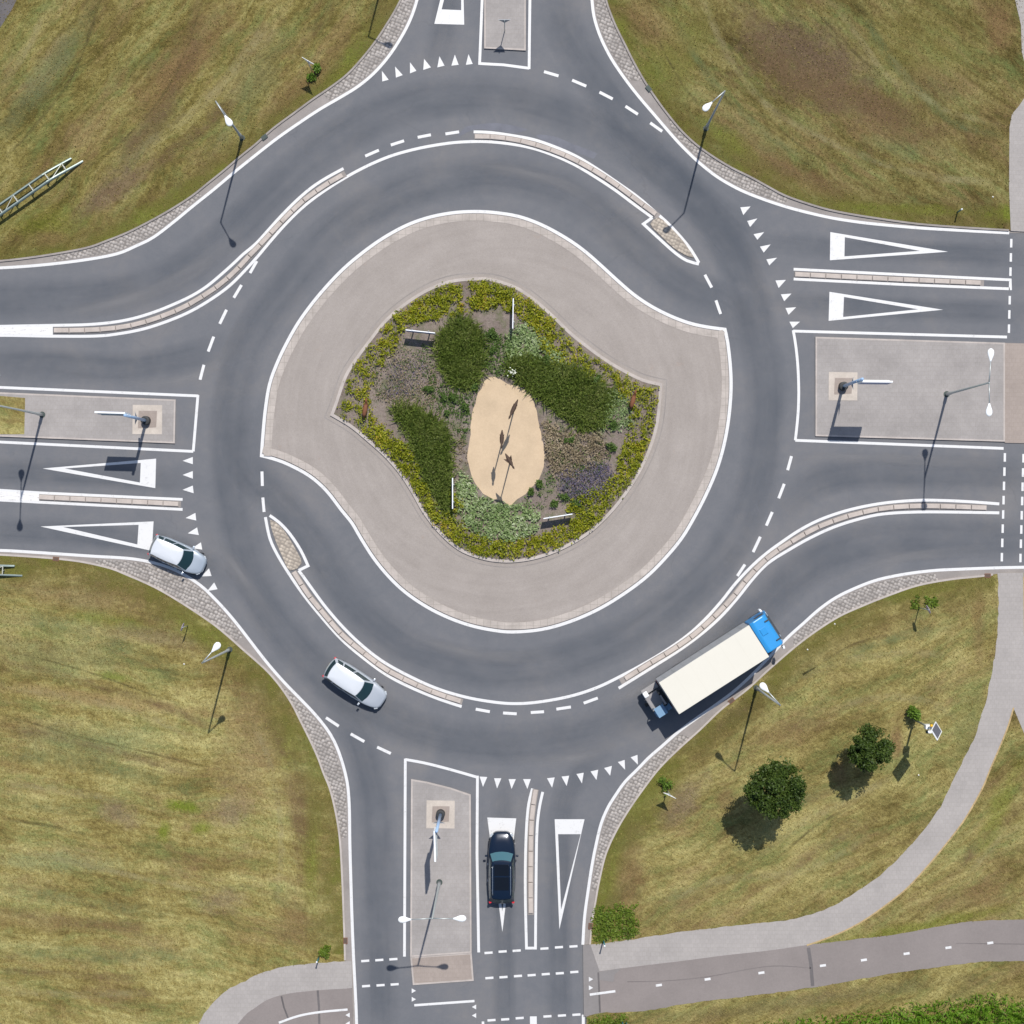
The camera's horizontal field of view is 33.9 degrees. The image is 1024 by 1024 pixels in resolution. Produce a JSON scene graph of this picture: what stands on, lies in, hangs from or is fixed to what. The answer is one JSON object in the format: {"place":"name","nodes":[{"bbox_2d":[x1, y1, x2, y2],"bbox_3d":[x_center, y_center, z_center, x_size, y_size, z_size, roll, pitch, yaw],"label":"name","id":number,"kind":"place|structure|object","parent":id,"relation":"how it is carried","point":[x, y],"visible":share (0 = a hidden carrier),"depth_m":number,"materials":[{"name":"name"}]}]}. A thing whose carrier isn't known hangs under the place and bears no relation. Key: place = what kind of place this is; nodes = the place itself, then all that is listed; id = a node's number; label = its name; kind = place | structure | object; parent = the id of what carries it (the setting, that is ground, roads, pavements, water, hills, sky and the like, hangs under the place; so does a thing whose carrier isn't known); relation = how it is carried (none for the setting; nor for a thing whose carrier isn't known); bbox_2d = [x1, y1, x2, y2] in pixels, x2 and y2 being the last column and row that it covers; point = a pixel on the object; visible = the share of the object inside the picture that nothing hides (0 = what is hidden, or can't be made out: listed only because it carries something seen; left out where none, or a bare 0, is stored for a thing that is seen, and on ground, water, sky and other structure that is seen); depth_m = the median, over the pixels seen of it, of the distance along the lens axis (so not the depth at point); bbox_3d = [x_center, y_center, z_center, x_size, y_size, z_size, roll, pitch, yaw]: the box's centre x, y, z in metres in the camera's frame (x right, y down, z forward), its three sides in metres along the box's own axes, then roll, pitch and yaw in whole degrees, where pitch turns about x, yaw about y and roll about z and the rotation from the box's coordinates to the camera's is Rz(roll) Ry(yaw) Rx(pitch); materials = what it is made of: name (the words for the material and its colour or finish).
{"place":"outdoors","nodes":[
{"label":"outdoors","id":0,"kind":"place"},
{"bbox_2d":[0,556,344,1023],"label":"lawn","id":1,"kind":"structure","parent":0,"point":[194,622],"depth_m":117.91,"materials":[{"name":"green plant"}]},
{"bbox_2d":[0,556,343,953],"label":"turf fringe","id":2,"kind":"object","parent":1,"relation":"on","point":[270,678],"visible":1,"depth_m":117.90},
{"bbox_2d":[0,552,354,1023],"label":"verge","id":3,"kind":"structure","parent":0,"point":[244,643],"depth_m":117.99,"materials":[{"name":"concrete"}]},
{"bbox_2d":[96,559,242,640],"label":"cobble verge","id":4,"kind":"structure","parent":3,"relation":"on","point":[189,594],"depth_m":117.98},
{"bbox_2d":[282,687,346,837],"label":"cobble verge","id":5,"kind":"structure","parent":3,"relation":"on","point":[324,747],"depth_m":117.98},
{"bbox_2d":[0,0,398,259],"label":"lawn","id":6,"kind":"structure","parent":0,"point":[84,109],"depth_m":117.91,"materials":[{"name":"green plant"}]},
{"bbox_2d":[0,0,15,26],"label":"ditch","id":7,"kind":"object","parent":6,"relation":"on","point":[7,5],"visible":1,"depth_m":117.91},
{"bbox_2d":[0,157,82,215],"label":"guard rail","id":8,"kind":"object","parent":6,"relation":"on","point":[32,188],"visible":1,"depth_m":117.17,"materials":[{"name":"metal"}]},
{"bbox_2d":[0,0,1023,1023],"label":"turf blades","id":9,"kind":"object","parent":6,"relation":"on","point":[276,687],"visible":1,"depth_m":117.88,"materials":[{"name":"plant"}]},
{"bbox_2d":[0,0,414,265],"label":"verge","id":10,"kind":"structure","parent":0,"point":[312,106],"depth_m":117.99,"materials":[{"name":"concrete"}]},
{"bbox_2d":[53,193,202,260],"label":"cobble verge","id":11,"kind":"structure","parent":10,"relation":"on","point":[137,235],"depth_m":117.98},
{"bbox_2d":[323,0,413,99],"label":"cobble verge","id":12,"kind":"structure","parent":10,"relation":"on","point":[374,56],"depth_m":117.98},
{"bbox_2d":[199,961,351,1023],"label":"footway","id":13,"kind":"structure","parent":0,"point":[236,1004],"depth_m":117.90,"materials":[{"name":"concrete"}]},
{"bbox_2d":[238,988,352,1023],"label":"cycle path","id":14,"kind":"structure","parent":0,"point":[270,1011],"depth_m":117.90,"materials":[{"name":"asphalt"}]},
{"bbox_2d":[264,214,728,629],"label":"apron","id":15,"kind":"object","parent":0,"point":[631,538],"visible":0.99,"depth_m":117.93,"materials":[{"name":"concrete"}]},
{"bbox_2d":[264,214,724,455],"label":"apron kerb","id":16,"kind":"structure","parent":15,"relation":"on","point":[385,243],"depth_m":117.92,"materials":[{"name":"concrete"}]},
{"bbox_2d":[262,330,728,628],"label":"apron kerb","id":17,"kind":"structure","parent":15,"relation":"on","point":[424,598],"depth_m":117.92,"materials":[{"name":"concrete"}]},
{"bbox_2d":[324,273,666,567],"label":"apron joint","id":18,"kind":"object","parent":15,"relation":"on","point":[401,484],"visible":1,"depth_m":117.92,"materials":[{"name":"concrete"}]},
{"bbox_2d":[330,277,661,562],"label":"garden kerb","id":19,"kind":"structure","parent":15,"relation":"on","point":[569,332],"depth_m":117.83,"materials":[{"name":"concrete"}]},
{"bbox_2d":[334,280,658,559],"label":"garden bed","id":20,"kind":"object","parent":15,"relation":"on","point":[499,319],"visible":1,"depth_m":117.84,"materials":[{"name":"soil"}]},
{"bbox_2d":[358,342,435,410],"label":"greens","id":21,"kind":"object","parent":20,"relation":"on","point":[407,371],"visible":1,"depth_m":117.73,"materials":[{"name":"green plant"}]},
{"bbox_2d":[366,342,444,411],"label":"dry planting","id":22,"kind":"object","parent":20,"relation":"on","point":[390,359],"visible":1,"depth_m":117.70,"materials":[{"name":"brown plant"}]},
{"bbox_2d":[385,354,425,403],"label":"lavender","id":23,"kind":"object","parent":20,"relation":"on","point":[397,392],"visible":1,"depth_m":117.69,"materials":[{"name":"purple plant"}]},
{"bbox_2d":[386,395,461,524],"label":"grass clump","id":24,"kind":"object","parent":20,"relation":"on","point":[428,432],"visible":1,"depth_m":117.48,"materials":[{"name":"plant"}]},
{"bbox_2d":[426,374,479,443],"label":"greens","id":25,"kind":"object","parent":20,"relation":"on","point":[452,406],"visible":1,"depth_m":117.69,"materials":[{"name":"green plant"}]},
{"bbox_2d":[427,306,493,397],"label":"grass clump","id":26,"kind":"object","parent":20,"relation":"on","point":[460,361],"visible":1,"depth_m":117.46,"materials":[{"name":"plant"}]},
{"bbox_2d":[478,327,513,378],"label":"greens","id":27,"kind":"object","parent":20,"relation":"on","point":[498,354],"visible":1,"depth_m":117.65,"materials":[{"name":"green plant"}]},
{"bbox_2d":[453,469,540,545],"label":"silver groundcover","id":28,"kind":"object","parent":20,"relation":"on","point":[469,520],"visible":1,"depth_m":117.63,"materials":[{"name":"green plant"}]},
{"bbox_2d":[337,278,659,560],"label":"border planting","id":29,"kind":"object","parent":20,"relation":"on","point":[637,447],"visible":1,"depth_m":117.62,"materials":[{"name":"green plant"}]},
{"bbox_2d":[467,376,544,505],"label":"sand patch","id":30,"kind":"object","parent":20,"relation":"on","point":[495,475],"visible":0.98,"depth_m":117.83,"materials":[{"name":"sand"}]},
{"bbox_2d":[502,320,567,367],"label":"silver groundcover","id":31,"kind":"object","parent":20,"relation":"on","point":[533,344],"visible":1,"depth_m":117.62,"materials":[{"name":"green plant"}]},
{"bbox_2d":[500,346,629,437],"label":"grass clump","id":32,"kind":"object","parent":20,"relation":"on","point":[585,407],"visible":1,"depth_m":117.46,"materials":[{"name":"plant"}]},
{"bbox_2d":[524,419,610,512],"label":"greens","id":33,"kind":"object","parent":20,"relation":"on","point":[539,494],"visible":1,"depth_m":117.69,"materials":[{"name":"green plant"}]},
{"bbox_2d":[540,418,610,478],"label":"dry planting","id":34,"kind":"object","parent":20,"relation":"on","point":[553,446],"visible":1,"depth_m":117.61,"materials":[{"name":"green plant"}]},
{"bbox_2d":[557,460,618,502],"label":"lavender","id":35,"kind":"object","parent":20,"relation":"on","point":[588,478],"visible":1,"depth_m":117.61,"materials":[{"name":"purple plant"}]},
{"bbox_2d":[592,386,633,434],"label":"silver groundcover","id":36,"kind":"object","parent":20,"relation":"on","point":[622,420],"visible":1,"depth_m":117.64,"materials":[{"name":"green plant"}]},
{"bbox_2d":[0,0,1023,1023],"bbox_3d":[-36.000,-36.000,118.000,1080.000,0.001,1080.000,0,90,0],"label":"road","id":37,"kind":"structure","parent":0,"point":[303,258],"depth_m":118.00,"materials":[{"name":"asphalt"}]},
{"bbox_2d":[0,327,52,501],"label":"painted nose","id":38,"kind":"object","parent":37,"relation":"on","point":[17,496],"visible":1,"depth_m":117.98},
{"bbox_2d":[0,394,173,441],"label":"median","id":39,"kind":"object","parent":37,"relation":"on","point":[71,417],"visible":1,"depth_m":117.89,"materials":[{"name":"concrete"}]},
{"bbox_2d":[0,396,24,433],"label":"median grass","id":40,"kind":"structure","parent":39,"relation":"on","point":[12,421],"depth_m":117.88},
{"bbox_2d":[132,405,161,433],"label":"sign pad","id":41,"kind":"object","parent":39,"relation":"on","point":[157,429],"visible":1,"depth_m":117.88,"materials":[{"name":"concrete"}]},
{"bbox_2d":[94,411,150,424],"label":"direction sign","id":42,"kind":"object","parent":41,"relation":"on","point":[145,420],"visible":1,"depth_m":112.64,"materials":[{"name":"grey"}]},
{"bbox_2d":[138,411,156,427],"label":"pad infill","id":43,"kind":"object","parent":41,"relation":"on","point":[152,415],"visible":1,"depth_m":117.87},
{"bbox_2d":[0,392,175,442],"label":"median kerb","id":44,"kind":"structure","parent":37,"relation":"on","point":[174,400],"depth_m":117.88,"materials":[{"name":"concrete"}]},
{"bbox_2d":[39,494,180,506],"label":"lane separator","id":45,"kind":"object","parent":37,"relation":"on","point":[105,500],"visible":1,"depth_m":117.88,"materials":[{"name":"concrete"}]},
{"bbox_2d":[54,171,346,333],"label":"lane separator","id":46,"kind":"object","parent":37,"relation":"on","point":[260,244],"visible":1,"depth_m":117.88,"materials":[{"name":"concrete"}]},
{"bbox_2d":[270,520,301,569],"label":"cobbled island","id":47,"kind":"structure","parent":37,"relation":"on","point":[290,554],"depth_m":117.94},
{"bbox_2d":[322,657,386,708],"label":"car","id":48,"kind":"object","parent":37,"relation":"on","point":[353,682],"visible":1,"depth_m":116.73,"materials":[{"name":"silver metal"}]},
{"bbox_2d":[291,571,462,704],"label":"lane separator","id":49,"kind":"object","parent":37,"relation":"on","point":[333,625],"visible":1,"depth_m":117.88,"materials":[{"name":"concrete"}]},
{"bbox_2d":[412,781,469,954],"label":"median","id":50,"kind":"object","parent":37,"relation":"on","point":[450,867],"visible":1,"depth_m":117.89,"materials":[{"name":"concrete"}]},
{"bbox_2d":[398,879,465,922],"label":"double street lamp","id":51,"kind":"object","parent":50,"relation":"on","point":[459,918],"visible":1,"depth_m":107.24,"materials":[{"name":"grey"}]},
{"bbox_2d":[426,800,454,827],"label":"sign pad","id":52,"kind":"object","parent":50,"relation":"on","point":[430,823],"visible":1,"depth_m":117.88,"materials":[{"name":"concrete"}]},
{"bbox_2d":[433,809,444,861],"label":"direction sign","id":53,"kind":"object","parent":52,"relation":"on","point":[440,814],"visible":1,"depth_m":112.64,"materials":[{"name":"grey"}]},
{"bbox_2d":[410,779,471,956],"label":"median kerb","id":54,"kind":"structure","parent":37,"relation":"on","point":[469,795],"depth_m":117.88,"materials":[{"name":"concrete"}]},
{"bbox_2d":[412,954,471,982],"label":"median","id":55,"kind":"object","parent":37,"relation":"on","point":[441,968],"visible":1,"depth_m":117.95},
{"bbox_2d":[410,953,473,984],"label":"median kerb","id":56,"kind":"structure","parent":37,"relation":"on","point":[472,979],"depth_m":117.94,"materials":[{"name":"concrete"}]},
{"bbox_2d":[459,123,526,135],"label":"road patch","id":57,"kind":"object","parent":37,"relation":"on","point":[501,127],"visible":1,"depth_m":118.00,"materials":[{"name":"asphalt"}]},
{"bbox_2d":[41,0,946,930],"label":"give way marking","id":58,"kind":"object","parent":37,"relation":"on","point":[149,466],"visible":0.97,"depth_m":117.99,"materials":[{"name":"white paint"}]},
{"bbox_2d":[0,554,992,959],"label":"kerb","id":59,"kind":"structure","parent":37,"relation":"on","point":[632,802],"depth_m":117.90,"materials":[{"name":"concrete"}]},
{"bbox_2d":[0,0,1008,261],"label":"kerb","id":60,"kind":"structure","parent":37,"relation":"on","point":[638,72],"depth_m":117.90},
{"bbox_2d":[486,0,523,48],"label":"median","id":61,"kind":"object","parent":37,"relation":"on","point":[512,12],"visible":1,"depth_m":117.89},
{"bbox_2d":[484,0,525,50],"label":"median kerb","id":62,"kind":"structure","parent":37,"relation":"on","point":[518,49],"depth_m":117.88,"materials":[{"name":"concrete"}]},
{"bbox_2d":[0,0,1023,1023],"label":"edge line","id":63,"kind":"object","parent":37,"relation":"on","point":[696,261],"visible":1,"depth_m":117.99,"materials":[{"name":"white paint"}]},
{"bbox_2d":[527,789,538,914],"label":"lane separator","id":64,"kind":"object","parent":37,"relation":"on","point":[530,864],"visible":1,"depth_m":117.88,"materials":[{"name":"concrete"}]},
{"bbox_2d":[536,135,596,158],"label":"road patch","id":65,"kind":"object","parent":37,"relation":"on","point":[557,141],"visible":1,"depth_m":118.00,"materials":[{"name":"asphalt"}]},
{"bbox_2d":[474,134,659,217],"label":"lane separator","id":66,"kind":"object","parent":37,"relation":"on","point":[602,176],"visible":1,"depth_m":117.88,"materials":[{"name":"concrete"}]},
{"bbox_2d":[583,945,599,1016],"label":"path apron","id":67,"kind":"object","parent":37,"relation":"on","point":[591,970],"visible":1,"depth_m":117.89,"materials":[{"name":"concrete"}]},
{"bbox_2d":[199,70,1023,1021],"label":"dashed line","id":68,"kind":"object","parent":37,"relation":"on","point":[737,574],"visible":1,"depth_m":117.99,"materials":[{"name":"white paint"}]},
{"bbox_2d":[279,941,992,1023],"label":"path marking","id":69,"kind":"object","parent":37,"relation":"on","point":[533,1019],"visible":1,"depth_m":117.89,"materials":[{"name":"white paint"}]},
{"bbox_2d":[651,218,693,257],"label":"cobbled island","id":70,"kind":"structure","parent":37,"relation":"on","point":[664,230],"depth_m":117.94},
{"bbox_2d":[655,609,784,713],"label":"lorry","id":71,"kind":"object","parent":37,"relation":"on","point":[718,663],"visible":1,"depth_m":114.00,"materials":[{"name":"beige"}]},
{"bbox_2d":[641,681,671,717],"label":"truck mounted forklift","id":72,"kind":"object","parent":71,"relation":"attached to","point":[658,704],"visible":0.99,"depth_m":116.61,"materials":[{"name":"blue"}]},
{"bbox_2d":[619,503,986,683],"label":"lane separator","id":73,"kind":"object","parent":37,"relation":"on","point":[725,605],"visible":1,"depth_m":117.88,"materials":[{"name":"concrete"}]},
{"bbox_2d":[794,272,983,285],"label":"lane separator","id":74,"kind":"object","parent":37,"relation":"on","point":[895,279],"visible":1,"depth_m":117.88,"materials":[{"name":"concrete"}]},
{"bbox_2d":[817,338,1002,439],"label":"median","id":75,"kind":"object","parent":37,"relation":"on","point":[911,400],"visible":1,"depth_m":117.89,"materials":[{"name":"concrete"}]},
{"bbox_2d":[829,372,857,400],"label":"sign pad","id":76,"kind":"object","parent":75,"relation":"on","point":[834,375],"visible":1,"depth_m":117.88,"materials":[{"name":"concrete"}]},
{"bbox_2d":[838,377,892,390],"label":"direction sign","id":77,"kind":"object","parent":76,"relation":"on","point":[842,386],"visible":1,"depth_m":112.26,"materials":[{"name":"grey"}]},
{"bbox_2d":[944,348,993,415],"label":"double street lamp","id":78,"kind":"object","parent":75,"relation":"on","point":[990,352],"visible":1,"depth_m":107.29,"materials":[{"name":"grey"}]},
{"bbox_2d":[815,337,1004,441],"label":"median kerb","id":79,"kind":"structure","parent":37,"relation":"on","point":[1003,440],"depth_m":117.88,"materials":[{"name":"concrete"}]},
{"bbox_2d":[1005,343,1023,442],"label":"median","id":80,"kind":"object","parent":37,"relation":"on","point":[1014,392],"visible":1,"depth_m":117.93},
{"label":"tyre film","id":81,"kind":"structure","parent":37,"relation":"on","visible":0},
{"bbox_2d":[147,534,206,574],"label":"car","id":82,"kind":"object","parent":81,"relation":"on","point":[177,554],"visible":1,"depth_m":116.73,"materials":[{"name":"silver metal"}]},
{"bbox_2d":[485,831,518,903],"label":"car","id":83,"kind":"object","parent":81,"relation":"on","point":[501,868],"visible":1,"depth_m":116.64,"materials":[{"name":"black paint"}]},
{"bbox_2d":[584,569,1023,944],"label":"verge","id":84,"kind":"structure","parent":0,"point":[690,730],"depth_m":117.99,"materials":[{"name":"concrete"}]},
{"bbox_2d":[591,734,689,891],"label":"cobble verge","id":85,"kind":"structure","parent":84,"relation":"on","point":[631,790],"depth_m":117.98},
{"bbox_2d":[793,573,937,645],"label":"cobble verge","id":86,"kind":"structure","parent":84,"relation":"on","point":[857,598],"depth_m":117.98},
{"bbox_2d":[586,920,1023,1016],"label":"cycle path","id":87,"kind":"structure","parent":0,"point":[924,948],"depth_m":117.90,"materials":[{"name":"asphalt"}]},
{"bbox_2d":[627,943,1023,981],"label":"path crack","id":88,"kind":"object","parent":87,"relation":"on","point":[784,966],"visible":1,"depth_m":117.89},
{"bbox_2d":[587,574,1023,1023],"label":"lawn","id":89,"kind":"structure","parent":0,"point":[885,788],"depth_m":117.91,"materials":[{"name":"green plant"}]},
{"bbox_2d":[587,1013,628,1023],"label":"verge weeds","id":90,"kind":"object","parent":89,"relation":"on","point":[603,1021],"visible":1,"depth_m":117.77,"materials":[{"name":"green plant"}]},
{"bbox_2d":[591,902,640,944],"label":"tall weeds","id":91,"kind":"object","parent":89,"relation":"on","point":[609,916],"visible":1,"depth_m":117.73,"materials":[{"name":"green plant"}]},
{"bbox_2d":[593,586,923,921],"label":"turf fringe","id":92,"kind":"object","parent":89,"relation":"on","point":[658,775],"visible":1,"depth_m":117.90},
{"bbox_2d":[743,756,807,821],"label":"tree","id":93,"kind":"object","parent":89,"relation":"on","point":[785,792],"visible":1,"depth_m":111.91,"materials":[{"name":"green plant"}]},
{"bbox_2d":[846,722,895,772],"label":"tree","id":94,"kind":"object","parent":89,"relation":"on","point":[866,750],"visible":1,"depth_m":113.12,"materials":[{"name":"green plant"}]},
{"bbox_2d":[913,720,941,739],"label":"solar beacon post","id":95,"kind":"object","parent":89,"relation":"on","point":[935,730],"visible":1,"depth_m":112.18,"materials":[{"name":"white"}]},
{"bbox_2d":[591,573,1023,970],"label":"footway","id":96,"kind":"structure","parent":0,"point":[1005,696],"depth_m":117.90,"materials":[{"name":"tile"}]},
{"bbox_2d":[807,577,1023,945],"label":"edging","id":97,"kind":"object","parent":96,"relation":"on","point":[947,841],"visible":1,"depth_m":117.89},
{"bbox_2d":[593,0,1023,232],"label":"verge","id":98,"kind":"structure","parent":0,"point":[647,97],"depth_m":117.99,"materials":[{"name":"concrete"}]},
{"bbox_2d":[595,0,642,80],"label":"cobble verge","id":99,"kind":"structure","parent":98,"relation":"on","point":[615,44],"depth_m":117.98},
{"bbox_2d":[668,117,788,202],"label":"cobble verge","id":100,"kind":"structure","parent":98,"relation":"on","point":[735,177],"depth_m":117.98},
{"bbox_2d":[607,0,1023,229],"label":"lawn","id":101,"kind":"structure","parent":0,"point":[841,115],"depth_m":117.91,"materials":[{"name":"green plant"}]},
{"bbox_2d":[614,19,992,227],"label":"turf fringe","id":102,"kind":"object","parent":101,"relation":"on","point":[622,29],"visible":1,"depth_m":117.90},
{"bbox_2d":[1009,99,1023,231],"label":"footway","id":103,"kind":"structure","parent":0,"point":[1016,162],"depth_m":117.90,"materials":[{"name":"concrete"}]},
{"bbox_2d":[1015,0,1023,57],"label":"footway","id":104,"kind":"structure","parent":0,"point":[1020,3],"depth_m":117.90,"materials":[{"name":"concrete"}]},
{"label":"ground","id":105,"kind":"structure","parent":0,"visible":0},
{"bbox_2d":[742,992,1023,1023],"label":"hedge","id":106,"kind":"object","parent":105,"relation":"on","point":[1015,1019],"depth_m":117.50,"materials":[{"name":"green plant"}]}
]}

